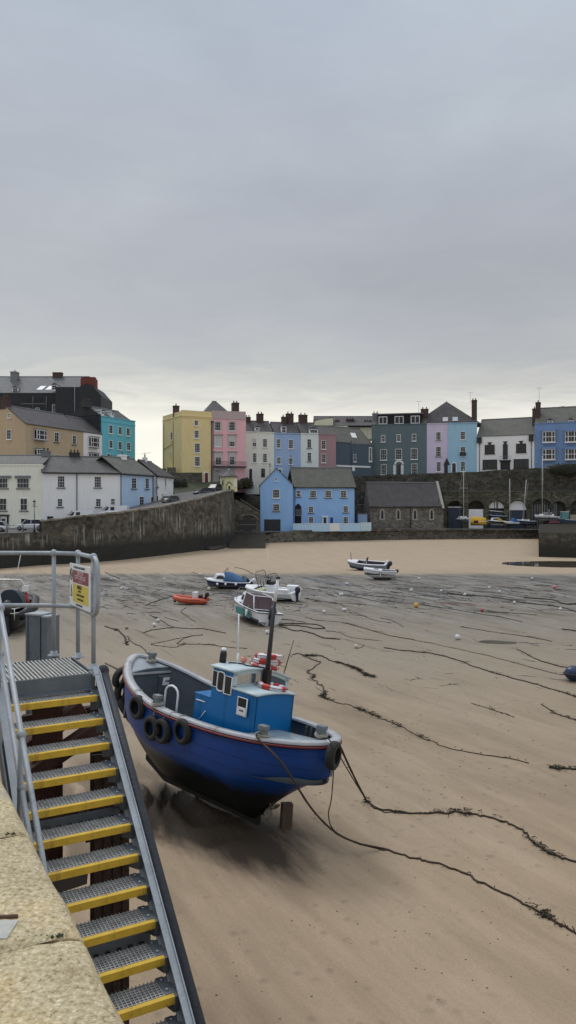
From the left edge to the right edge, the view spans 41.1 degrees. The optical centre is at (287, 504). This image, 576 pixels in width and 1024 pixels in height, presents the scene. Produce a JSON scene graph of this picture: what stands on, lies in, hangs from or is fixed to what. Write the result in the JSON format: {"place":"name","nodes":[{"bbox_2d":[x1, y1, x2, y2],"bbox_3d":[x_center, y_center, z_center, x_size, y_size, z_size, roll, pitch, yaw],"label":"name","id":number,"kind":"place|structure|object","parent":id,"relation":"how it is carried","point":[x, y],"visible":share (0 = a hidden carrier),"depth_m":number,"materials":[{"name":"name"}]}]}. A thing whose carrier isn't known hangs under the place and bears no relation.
{"place":"outdoors","nodes":[
{"label":"outdoors","id":0,"kind":"place"},
{"bbox_2d":[0,487,240,532],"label":"quay street","id":1,"kind":"structure","parent":0,"point":[184,496],"depth_m":132.75,"materials":[{"name":"grey asphalt"}]},
{"bbox_2d":[0,448,50,527],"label":"cream house","id":2,"kind":"structure","parent":1,"relation":"on","point":[21,483],"depth_m":125.50,"materials":[{"name":"paint"}]},
{"bbox_2d":[16,478,29,488],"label":"window","id":3,"kind":"structure","parent":2,"relation":"in","point":[22,483],"depth_m":125.46,"materials":[{"name":"grey glass"}]},
{"bbox_2d":[20,498,27,510],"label":"window","id":4,"kind":"structure","parent":2,"relation":"in","point":[23,501],"depth_m":125.46,"materials":[{"name":"white glass"}]},
{"bbox_2d":[15,519,44,530],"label":"parked car","id":5,"kind":"object","parent":1,"relation":"on","point":[28,522],"visible":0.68,"depth_m":112.20,"materials":[{"name":"white metal"}]},
{"bbox_2d":[41,449,121,519],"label":"white house","id":6,"kind":"structure","parent":1,"relation":"on","point":[74,481],"depth_m":127.48,"materials":[{"name":"paint"}]},
{"bbox_2d":[67,511,95,516],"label":"parked van","id":7,"kind":"object","parent":1,"relation":"on","point":[73,513],"visible":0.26,"depth_m":122.25,"materials":[{"name":"white metal"}]},
{"bbox_2d":[99,506,129,512],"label":"parked van","id":8,"kind":"object","parent":1,"relation":"on","point":[112,508],"visible":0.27,"depth_m":125.21,"materials":[{"name":"white metal"}]},
{"bbox_2d":[96,452,155,506],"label":"light blue cottage","id":9,"kind":"structure","parent":1,"relation":"on","point":[136,483],"depth_m":134.07,"materials":[{"name":"paint"}]},
{"bbox_2d":[137,455,175,500],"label":"white end cottage","id":10,"kind":"structure","parent":1,"relation":"on","point":[163,482],"depth_m":143.68,"materials":[{"name":"paint"}]},
{"bbox_2d":[161,496,179,502],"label":"parked car","id":11,"kind":"object","parent":1,"relation":"on","point":[164,499],"visible":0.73,"depth_m":131.56,"materials":[{"name":"grey metal"}]},
{"bbox_2d":[220,469,237,491],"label":"yellow kiosk","id":12,"kind":"object","parent":1,"relation":"on","point":[228,479],"visible":0.93,"depth_m":152.36,"materials":[{"name":"paint"}]},
{"bbox_2d":[240,477,253,488],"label":"bush","id":13,"kind":"object","parent":1,"relation":"on","point":[247,483],"visible":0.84,"depth_m":162.51,"materials":[{"name":"green plant"}]},
{"bbox_2d":[174,482,234,498],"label":"town hill","id":14,"kind":"structure","parent":0,"point":[191,487],"depth_m":162.08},
{"bbox_2d":[0,394,84,455],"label":"ochre house","id":15,"kind":"structure","parent":14,"relation":"on","point":[26,431],"depth_m":144.12,"materials":[{"name":"paint"}]},
{"bbox_2d":[34,428,46,440],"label":"window","id":16,"kind":"structure","parent":15,"relation":"in","point":[39,434],"depth_m":143.63,"materials":[{"name":"white glass"}]},
{"bbox_2d":[0,370,111,415],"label":"slate hung block","id":17,"kind":"structure","parent":14,"relation":"on","point":[57,392],"depth_m":190.00,"materials":[{"name":"grey stone"}]},
{"bbox_2d":[65,415,102,455],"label":"white bay house","id":18,"kind":"structure","parent":14,"relation":"on","point":[92,440],"depth_m":159.27,"materials":[{"name":"paint"}]},
{"bbox_2d":[88,436,99,448],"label":"window","id":19,"kind":"structure","parent":18,"relation":"in","point":[93,440],"depth_m":158.71,"materials":[{"name":"white glass"}]},
{"bbox_2d":[70,398,135,457],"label":"turquoise house","id":20,"kind":"structure","parent":14,"relation":"on","point":[116,428],"depth_m":165.82,"materials":[{"name":"paint"}]},
{"bbox_2d":[174,476,187,487],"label":"hedge","id":21,"kind":"object","parent":14,"relation":"on","point":[179,483],"visible":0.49,"depth_m":162.14,"materials":[{"name":"green plant"}]},
{"bbox_2d":[162,467,201,483],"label":"town wall","id":22,"kind":"structure","parent":14,"relation":"on","point":[193,478],"depth_m":168.00,"materials":[{"name":"stone"}]},
{"bbox_2d":[162,403,211,481],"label":"yellow house","id":23,"kind":"structure","parent":14,"relation":"on","point":[187,441],"depth_m":170.28,"materials":[{"name":"paint"}]},
{"bbox_2d":[204,401,246,492],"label":"pink house","id":24,"kind":"structure","parent":14,"relation":"on","point":[229,440],"depth_m":172.76,"materials":[{"name":"paint"}]},
{"bbox_2d":[270,411,300,478],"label":"blue terrace house","id":25,"kind":"structure","parent":0,"point":[287,439],"depth_m":180.98,"materials":[{"name":"paint"}]},
{"bbox_2d":[0,532,575,1023],"bbox_3d":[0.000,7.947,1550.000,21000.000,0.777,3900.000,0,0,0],"label":"sand beach","id":26,"kind":"structure","parent":0,"point":[338,960],"depth_m":20.93,"materials":[{"name":"beige sand"}]},
{"bbox_2d":[0,555,39,635],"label":"fishing boat","id":27,"kind":"object","parent":26,"relation":"on","point":[14,617],"visible":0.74,"depth_m":49.01,"materials":[{"name":"black paint"}]},
{"bbox_2d":[0,532,42,568],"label":"quay wall","id":28,"kind":"structure","parent":26,"relation":"on","point":[24,541],"depth_m":99.57,"materials":[{"name":"stone"}]},
{"bbox_2d":[25,611,59,802],"bbox_3d":[-2.949,5.148,9.233,0.325,7.704,0.240,0,0,24],"label":"steel box pile","id":29,"kind":"object","parent":26,"relation":"on","point":[38,635],"visible":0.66,"depth_m":9.15,"materials":[{"name":"grey metal"}]},
{"bbox_2d":[0,549,205,1023],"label":"steel staircase","id":30,"kind":"structure","parent":26,"relation":"on","point":[106,817],"depth_m":6.64,"materials":[{"name":"grey metal"}]},
{"bbox_2d":[70,563,94,611],"bbox_3d":[-2.196,0.866,8.145,0.039,0.458,0.818,0,0,-33],"label":"warning sign","id":31,"kind":"object","parent":30,"relation":"attached to","point":[80,586],"visible":1,"depth_m":8.10,"materials":[{"name":"metal"}]},
{"bbox_2d":[40,489,234,564],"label":"harbour wall","id":32,"kind":"structure","parent":26,"relation":"on","point":[196,524],"depth_m":117.91,"materials":[{"name":"stone"}]},
{"bbox_2d":[172,591,209,603],"bbox_3d":[-7.898,7.458,62.419,3.062,1.281,1.607,0,3,4],"label":"inflatable boat","id":33,"kind":"object","parent":26,"relation":"on","point":[194,598],"visible":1,"depth_m":61.95,"materials":[{"name":"orange rubber"}]},
{"bbox_2d":[205,570,255,587],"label":"cuddy boat","id":34,"kind":"object","parent":26,"relation":"on","point":[224,579],"visible":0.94,"depth_m":73.43,"materials":[{"name":"white plastic"}]},
{"bbox_2d":[122,576,341,824],"bbox_3d":[-1.736,4.743,20.277,7.860,6.090,3.028,4,-3,43],"label":"fishing boat","id":35,"kind":"object","parent":26,"relation":"on","point":[225,759],"visible":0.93,"depth_m":18.83,"materials":[{"name":"blue paint"}]},
{"bbox_2d":[112,665,123,687],"bbox_3d":[-4.869,4.925,22.593,0.248,0.974,0.640,11,5,29],"label":"fender tyre","id":36,"kind":"object","parent":35,"relation":"hanging from","point":[117,674],"visible":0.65,"depth_m":22.38,"materials":[{"name":"rubber"}]},
{"bbox_2d":[114,681,124,702],"bbox_3d":[-4.808,5.149,22.640,0.389,1.363,0.640,-1,0,23],"label":"fender tyre","id":37,"kind":"object","parent":35,"relation":"hanging from","point":[117,692],"visible":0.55,"depth_m":22.43,"materials":[{"name":"rubber"}]},
{"bbox_2d":[129,695,145,719],"bbox_3d":[-3.980,5.358,20.379,0.210,0.640,0.640,4,-3,-43],"label":"fender tyre","id":38,"kind":"object","parent":35,"relation":"hanging from","point":[135,700],"visible":1,"depth_m":20.27,"materials":[{"name":"rubber"}]},
{"bbox_2d":[144,708,161,740],"bbox_3d":[-3.479,5.621,19.780,0.210,0.864,0.640,4,-3,-43],"label":"fender tyre","id":39,"kind":"object","parent":35,"relation":"hanging from","point":[157,729],"visible":0.94,"depth_m":19.68,"materials":[{"name":"rubber"}]},
{"bbox_2d":[155,713,171,743],"bbox_3d":[-3.166,5.637,19.468,0.210,0.805,0.640,4,-3,-43],"label":"fender tyre","id":40,"kind":"object","parent":35,"relation":"hanging from","point":[163,722],"visible":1,"depth_m":19.29,"materials":[{"name":"rubber"}]},
{"bbox_2d":[173,718,192,744],"bbox_3d":[-2.585,5.576,18.938,0.210,0.640,0.640,4,-3,-43],"label":"fender tyre","id":41,"kind":"object","parent":35,"relation":"hanging from","point":[188,732],"visible":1,"depth_m":18.79,"materials":[{"name":"rubber"}]},
{"bbox_2d":[250,662,278,670],"bbox_3d":[-0.615,4.191,19.933,0.827,0.141,0.827,4,-10,43],"label":"life ring","id":42,"kind":"object","parent":35,"relation":"on","point":[274,668],"visible":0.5,"depth_m":19.67,"materials":[{"name":"red paint"}]},
{"bbox_2d":[252,657,281,665],"bbox_3d":[-0.553,4.063,19.961,0.827,0.141,0.827,5,-9,14],"label":"life ring","id":43,"kind":"object","parent":42,"relation":"on","point":[263,661],"visible":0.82,"depth_m":19.68,"materials":[{"name":"red paint"}]},
{"bbox_2d":[254,653,283,659],"bbox_3d":[-0.490,3.934,19.990,0.827,0.141,0.827,7,-9,-14],"label":"life ring","id":44,"kind":"object","parent":43,"relation":"on","point":[273,656],"visible":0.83,"depth_m":19.71,"materials":[{"name":"red paint"}]},
{"bbox_2d":[256,681,287,691],"bbox_3d":[-0.402,4.524,19.158,0.827,0.141,0.827,9,-7,26],"label":"life ring","id":45,"kind":"object","parent":35,"relation":"on","point":[276,687],"visible":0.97,"depth_m":18.89,"materials":[{"name":"red paint"}]},
{"bbox_2d":[325,741,341,769],"bbox_3d":[1.034,5.645,17.356,0.210,0.640,0.686,5,2,24],"label":"fender tyre","id":46,"kind":"object","parent":35,"relation":"hanging from","point":[331,761],"visible":0.95,"depth_m":17.15,"materials":[{"name":"rubber"}]},
{"bbox_2d":[322,737,388,850],"bbox_3d":[1.445,6.605,17.814,1.559,2.741,1.047,0,0,-26],"label":"mooring rope","id":47,"kind":"object","parent":35,"relation":"hanging from","point":[332,792],"visible":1,"depth_m":17.22,"materials":[{"name":"black fabric"}]},
{"bbox_2d":[255,732,575,934],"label":"mooring rope","id":48,"kind":"object","parent":35,"relation":"attached to","point":[543,914],"visible":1,"depth_m":16.88,"materials":[{"name":"black fabric"}]},
{"bbox_2d":[229,533,264,547],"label":"slipway","id":49,"kind":"structure","parent":26,"relation":"on","point":[247,540],"depth_m":148.13,"materials":[{"name":"concrete"}]},
{"bbox_2d":[234,587,283,626],"bbox_3d":[-2.285,7.190,53.136,2.530,2.305,6.192,9,-2,-25],"label":"cabin boat","id":50,"kind":"object","parent":26,"relation":"on","point":[256,607],"visible":0.9,"depth_m":51.86,"materials":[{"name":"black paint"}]},
{"bbox_2d":[245,551,301,601],"bbox_3d":[-1.371,5.990,64.488,5.462,4.369,2.158,0,7,32],"label":"work boat","id":51,"kind":"object","parent":26,"relation":"on","point":[290,593],"visible":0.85,"depth_m":64.21,"materials":[{"name":"white plastic"}]},
{"bbox_2d":[280,802,292,827],"bbox_3d":[-0.047,7.840,19.102,0.330,0.893,0.200,0,0,-14],"label":"timber baulk","id":52,"kind":"object","parent":26,"relation":"on","point":[286,814],"visible":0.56,"depth_m":19.01,"materials":[{"name":"brown wood"}]},
{"bbox_2d":[279,622,339,639],"bbox_3d":[1.692,7.949,48.783,2.726,0.167,6.909,0,0,-26],"label":"mooring rope","id":53,"kind":"object","parent":26,"relation":"on","point":[289,624],"visible":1,"depth_m":50.03,"materials":[{"name":"black fabric"}]},
{"bbox_2d":[292,653,328,698],"bbox_3d":[1.338,7.953,36.432,1.238,0.258,9.296,0,0,-7],"label":"mooring rope","id":54,"kind":"object","parent":26,"relation":"on","point":[323,691],"visible":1,"depth_m":35.68,"materials":[{"name":"black fabric"}]},
{"bbox_2d":[100,575,575,690],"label":"weed strands","id":55,"kind":"object","parent":26,"relation":"on","point":[212,589],"visible":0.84,"depth_m":66.92},
{"bbox_2d":[303,654,377,677],"bbox_3d":[2.574,7.921,38.150,1.152,0.199,6.144,0,0,-31],"label":"mooring rope","id":56,"kind":"object","parent":26,"relation":"on","point":[361,671],"visible":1,"depth_m":37.60,"materials":[{"name":"black fabric"}]},
{"bbox_2d":[151,645,568,1018],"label":"pebbles","id":57,"kind":"object","parent":26,"relation":"on","point":[415,877],"visible":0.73,"depth_m":17.11,"materials":[{"name":"stone"}]},
{"bbox_2d":[347,552,391,569],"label":"day boat","id":58,"kind":"object","parent":26,"relation":"on","point":[358,564],"visible":0.84,"depth_m":93.78,"materials":[{"name":"white plastic"}]},
{"bbox_2d":[364,567,398,579],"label":"sailing dinghy","id":59,"kind":"object","parent":26,"relation":"on","point":[379,574],"visible":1,"depth_m":82.06,"materials":[{"name":"white paint"}]},
{"bbox_2d":[265,528,538,542],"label":"yard wall","id":60,"kind":"structure","parent":26,"relation":"on","point":[372,534],"depth_m":170.05,"materials":[{"name":"stone"}]},
{"bbox_2d":[321,696,528,763],"bbox_3d":[4.137,7.990,27.996,1.005,0.182,10.779,0,0,-33],"label":"mooring rope","id":61,"kind":"object","parent":26,"relation":"on","point":[365,711],"visible":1,"depth_m":27.17,"materials":[{"name":"black fabric"}]},
{"bbox_2d":[342,749,575,862],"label":"mooring rope","id":62,"kind":"object","parent":26,"relation":"on","point":[491,817],"visible":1,"depth_m":19.62,"materials":[{"name":"black fabric"}]},
{"bbox_2d":[384,647,575,696],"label":"mooring rope","id":63,"kind":"object","parent":26,"relation":"on","point":[566,692],"visible":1,"depth_m":36.84,"materials":[{"name":"black fabric"}]},
{"bbox_2d":[447,592,575,611],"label":"mooring rope","id":64,"kind":"object","parent":26,"relation":"on","point":[512,600],"visible":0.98,"depth_m":63.93,"materials":[{"name":"black fabric"}]},
{"bbox_2d":[479,640,572,645],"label":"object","id":65,"kind":"structure","parent":26,"relation":"on","point":[495,642],"depth_m":45.51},
{"bbox_2d":[502,561,575,567],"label":"tide pool","id":66,"kind":"structure","parent":26,"relation":"on","point":[566,564],"depth_m":107.17,"materials":[{"name":"liquid"}]},
{"bbox_2d":[539,524,575,557],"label":"stone pier","id":67,"kind":"structure","parent":26,"relation":"on","point":[557,540],"depth_m":118.16,"materials":[{"name":"grey stone"}]},
{"bbox_2d":[563,665,575,680],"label":"mooring float","id":68,"kind":"object","parent":26,"relation":"on","point":[569,672],"visible":1,"depth_m":34.72,"materials":[{"name":"plastic"}]},
{"bbox_2d":[0,0,575,467],"label":"sky","id":69,"kind":"structure","parent":0,"point":[273,208],"materials":[{"name":"grey"}]},
{"bbox_2d":[296,413,318,466],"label":"pale green terrace house","id":70,"kind":"structure","parent":0,"point":[308,431],"depth_m":182.21,"materials":[{"name":"paint"}]},
{"bbox_2d":[236,528,503,532],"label":"harbour yard","id":71,"kind":"structure","parent":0,"point":[374,530],"depth_m":168.89,"materials":[{"name":"concrete"}]},
{"bbox_2d":[234,493,258,509],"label":"stone bank","id":72,"kind":"structure","parent":71,"relation":"on","point":[252,500],"depth_m":173.97,"materials":[{"name":"black stone"}]},
{"bbox_2d":[244,412,274,494],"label":"cream terrace house","id":73,"kind":"structure","parent":72,"relation":"on","point":[259,446],"depth_m":179.10,"materials":[{"name":"white paint"}]},
{"bbox_2d":[234,499,259,532],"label":"stone garage","id":74,"kind":"structure","parent":71,"relation":"on","point":[246,517],"depth_m":158.40,"materials":[{"name":"stone"}]},
{"bbox_2d":[239,516,255,530],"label":"door","id":75,"kind":"structure","parent":74,"relation":"in","point":[247,523],"depth_m":158.40,"materials":[{"name":"black paint"}]},
{"bbox_2d":[259,468,293,530],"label":"blue gable house","id":76,"kind":"structure","parent":71,"relation":"on","point":[276,485],"depth_m":164.00,"materials":[{"name":"paint"}]},
{"bbox_2d":[264,519,280,530],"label":"garage door","id":77,"kind":"structure","parent":76,"relation":"in","point":[269,524],"depth_m":163.95,"materials":[{"name":"grey wood"}]},
{"bbox_2d":[288,467,355,523],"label":"blue wing house","id":78,"kind":"structure","parent":71,"relation":"on","point":[323,494],"depth_m":169.17,"materials":[{"name":"paint"}]},
{"bbox_2d":[293,522,370,531],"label":"garden wall","id":79,"kind":"structure","parent":71,"relation":"on","point":[326,527],"depth_m":164.23,"materials":[{"name":"paint"}]},
{"bbox_2d":[361,481,443,528],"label":"stone chapel","id":80,"kind":"structure","parent":71,"relation":"on","point":[409,505],"depth_m":175.62,"materials":[{"name":"grey stone"}]},
{"bbox_2d":[456,469,468,524],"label":"sailing boat","id":81,"kind":"object","parent":71,"relation":"on","point":[462,519],"visible":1,"depth_m":176.56,"materials":[{"name":"white plastic"}]},
{"bbox_2d":[353,468,575,528],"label":"terrace wall","id":82,"kind":"structure","parent":71,"relation":"on","point":[495,480],"depth_m":183.17,"materials":[{"name":"stone"}]},
{"bbox_2d":[546,462,575,476],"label":"bush","id":83,"kind":"object","parent":82,"relation":"on","point":[569,469],"visible":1,"depth_m":177.24,"materials":[{"name":"green plant"}]},
{"bbox_2d":[471,517,487,524],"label":"covered boat","id":84,"kind":"object","parent":71,"relation":"on","point":[478,521],"visible":1,"depth_m":176.39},
{"bbox_2d":[487,517,504,524],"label":"cabin cruiser","id":85,"kind":"object","parent":71,"relation":"on","point":[495,521],"visible":0.98,"depth_m":176.36,"materials":[{"name":"white paint"}]},
{"bbox_2d":[441,491,575,528],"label":"arched wall","id":86,"kind":"structure","parent":71,"relation":"on","point":[487,499],"depth_m":181.73,"materials":[{"name":"stone"}]},
{"bbox_2d":[448,507,461,527],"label":"door","id":87,"kind":"structure","parent":86,"relation":"in","point":[453,512],"depth_m":184.11,"materials":[{"name":"blue wood"}]},
{"bbox_2d":[469,509,482,527],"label":"door","id":88,"kind":"structure","parent":86,"relation":"in","point":[472,512],"depth_m":182.90,"materials":[{"name":"white wood"}]},
{"bbox_2d":[489,510,502,528],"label":"door","id":89,"kind":"structure","parent":86,"relation":"in","point":[493,512],"depth_m":182.32,"materials":[{"name":"blue wood"}]},
{"bbox_2d":[510,510,524,528],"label":"door","id":90,"kind":"structure","parent":86,"relation":"in","point":[517,514],"depth_m":181.39,"materials":[{"name":"blue wood"}]},
{"bbox_2d":[503,479,519,524],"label":"sailing boat","id":91,"kind":"object","parent":71,"relation":"on","point":[513,521],"visible":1,"depth_m":175.61,"materials":[{"name":"white plastic"}]},
{"bbox_2d":[517,480,535,524],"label":"sailing yacht","id":92,"kind":"object","parent":71,"relation":"on","point":[522,521],"visible":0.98,"depth_m":176.51,"materials":[{"name":"white plastic"}]},
{"bbox_2d":[534,456,559,523],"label":"sailing yacht","id":93,"kind":"object","parent":71,"relation":"on","point":[545,518],"visible":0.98,"depth_m":176.58,"materials":[{"name":"white plastic"}]},
{"bbox_2d":[558,511,575,523],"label":"wheelhouse boat","id":94,"kind":"object","parent":71,"relation":"on","point":[565,517],"visible":0.88,"depth_m":175.25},
{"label":"terrace street","id":95,"kind":"structure","parent":0,"visible":0},
{"bbox_2d":[315,426,336,466],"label":"maroon terrace house","id":96,"kind":"structure","parent":95,"relation":"on","point":[327,446],"depth_m":183.12,"materials":[{"name":"paint"}]},
{"bbox_2d":[324,425,371,475],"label":"dark teal house","id":97,"kind":"structure","parent":95,"relation":"on","point":[354,456],"depth_m":190.29,"materials":[{"name":"paint"}]},
{"bbox_2d":[371,401,428,475],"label":"teal grey house","id":98,"kind":"structure","parent":95,"relation":"on","point":[399,443],"depth_m":194.67,"materials":[{"name":"paint"}]},
{"bbox_2d":[427,423,449,473],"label":"lilac house","id":99,"kind":"structure","parent":95,"relation":"on","point":[437,449],"depth_m":192.52,"materials":[{"name":"paint"}]},
{"bbox_2d":[422,392,480,472],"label":"pale blue house","id":100,"kind":"structure","parent":95,"relation":"on","point":[462,440],"depth_m":191.63,"materials":[{"name":"paint"}]},
{"bbox_2d":[477,417,534,471],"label":"white modern house","id":101,"kind":"structure","parent":95,"relation":"on","point":[505,443],"depth_m":188.15,"materials":[{"name":"paint"}]},
{"bbox_2d":[482,459,496,469],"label":"window","id":102,"kind":"structure","parent":101,"relation":"in","point":[487,464],"depth_m":189.05,"materials":[{"name":"black glass"}]},
{"bbox_2d":[514,459,528,468],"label":"window","id":103,"kind":"structure","parent":101,"relation":"in","point":[518,463],"depth_m":185.78,"materials":[{"name":"black glass"}]},
{"bbox_2d":[532,400,575,467],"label":"periwinkle house","id":104,"kind":"structure","parent":95,"relation":"on","point":[555,435],"depth_m":182.84,"materials":[{"name":"paint"}]},
{"bbox_2d":[542,449,554,460],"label":"window","id":105,"kind":"structure","parent":104,"relation":"in","point":[548,454],"depth_m":182.45,"materials":[{"name":"white glass"}]},
{"bbox_2d":[542,431,555,442],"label":"window","id":106,"kind":"structure","parent":104,"relation":"in","point":[547,436],"depth_m":182.45,"materials":[{"name":"white glass"}]},
{"bbox_2d":[565,431,575,442],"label":"window","id":107,"kind":"structure","parent":104,"relation":"in","point":[570,436],"depth_m":180.55,"materials":[{"name":"white glass"}]},
{"bbox_2d":[565,449,575,460],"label":"window","id":108,"kind":"structure","parent":104,"relation":"in","point":[570,454],"depth_m":180.55,"materials":[{"name":"white glass"}]},
{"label":"near quay wall","id":109,"kind":"object","parent":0,"visible":0},
{"bbox_2d":[0,781,123,1023],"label":"quay edge","id":110,"kind":"object","parent":109,"relation":"on","point":[49,974],"visible":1,"depth_m":2.77,"materials":[{"name":"stone"}]},
{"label":"terrace hill","id":111,"kind":"structure","parent":0,"visible":0},
{"bbox_2d":[313,416,371,440],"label":"cream skyline house","id":112,"kind":"structure","parent":111,"relation":"on","point":[363,424],"depth_m":216.90,"materials":[{"name":"paint"}]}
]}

